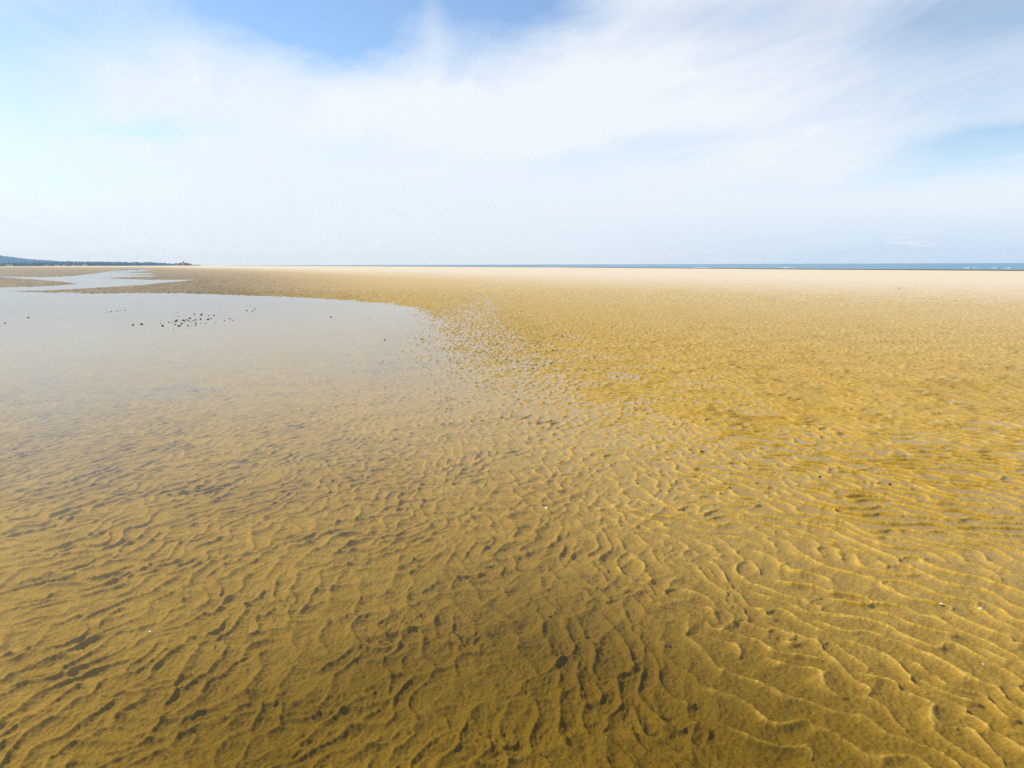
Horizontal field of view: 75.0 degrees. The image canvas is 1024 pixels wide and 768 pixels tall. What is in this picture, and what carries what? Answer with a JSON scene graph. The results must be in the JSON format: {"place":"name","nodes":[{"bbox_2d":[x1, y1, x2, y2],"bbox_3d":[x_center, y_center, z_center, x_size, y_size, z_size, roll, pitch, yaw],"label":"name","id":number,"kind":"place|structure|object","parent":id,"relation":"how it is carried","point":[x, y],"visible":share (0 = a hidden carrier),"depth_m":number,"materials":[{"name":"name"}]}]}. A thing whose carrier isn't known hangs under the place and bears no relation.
{"place":"outdoors","nodes":[
{"label":"outdoors","id":0,"kind":"place"},
{"bbox_2d":[0,255,60,261],"bbox_3d":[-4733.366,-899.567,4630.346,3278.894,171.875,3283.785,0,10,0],"label":"hills","id":1,"kind":"structure","parent":0,"point":[6,258],"depth_m":5192.17,"materials":[{"name":"blue"}]},
{"bbox_2d":[0,265,1023,767],"bbox_3d":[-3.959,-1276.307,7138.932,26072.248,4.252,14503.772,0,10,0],"label":"sand flat","id":2,"kind":"structure","parent":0,"point":[348,561],"depth_m":4.09,"materials":[{"name":"yellow sand"}]},
{"bbox_2d":[0,261,177,265],"bbox_3d":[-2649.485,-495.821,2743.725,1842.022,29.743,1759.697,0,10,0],"label":"woodland","id":3,"kind":"object","parent":2,"relation":"on","point":[42,263],"visible":0.82,"depth_m":3277.19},
{"bbox_2d":[219,263,1023,269],"bbox_3d":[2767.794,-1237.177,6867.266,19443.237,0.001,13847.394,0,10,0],"label":"sea","id":4,"kind":"structure","parent":0,"point":[987,266],"depth_m":568.48,"materials":[{"name":"liquid"}]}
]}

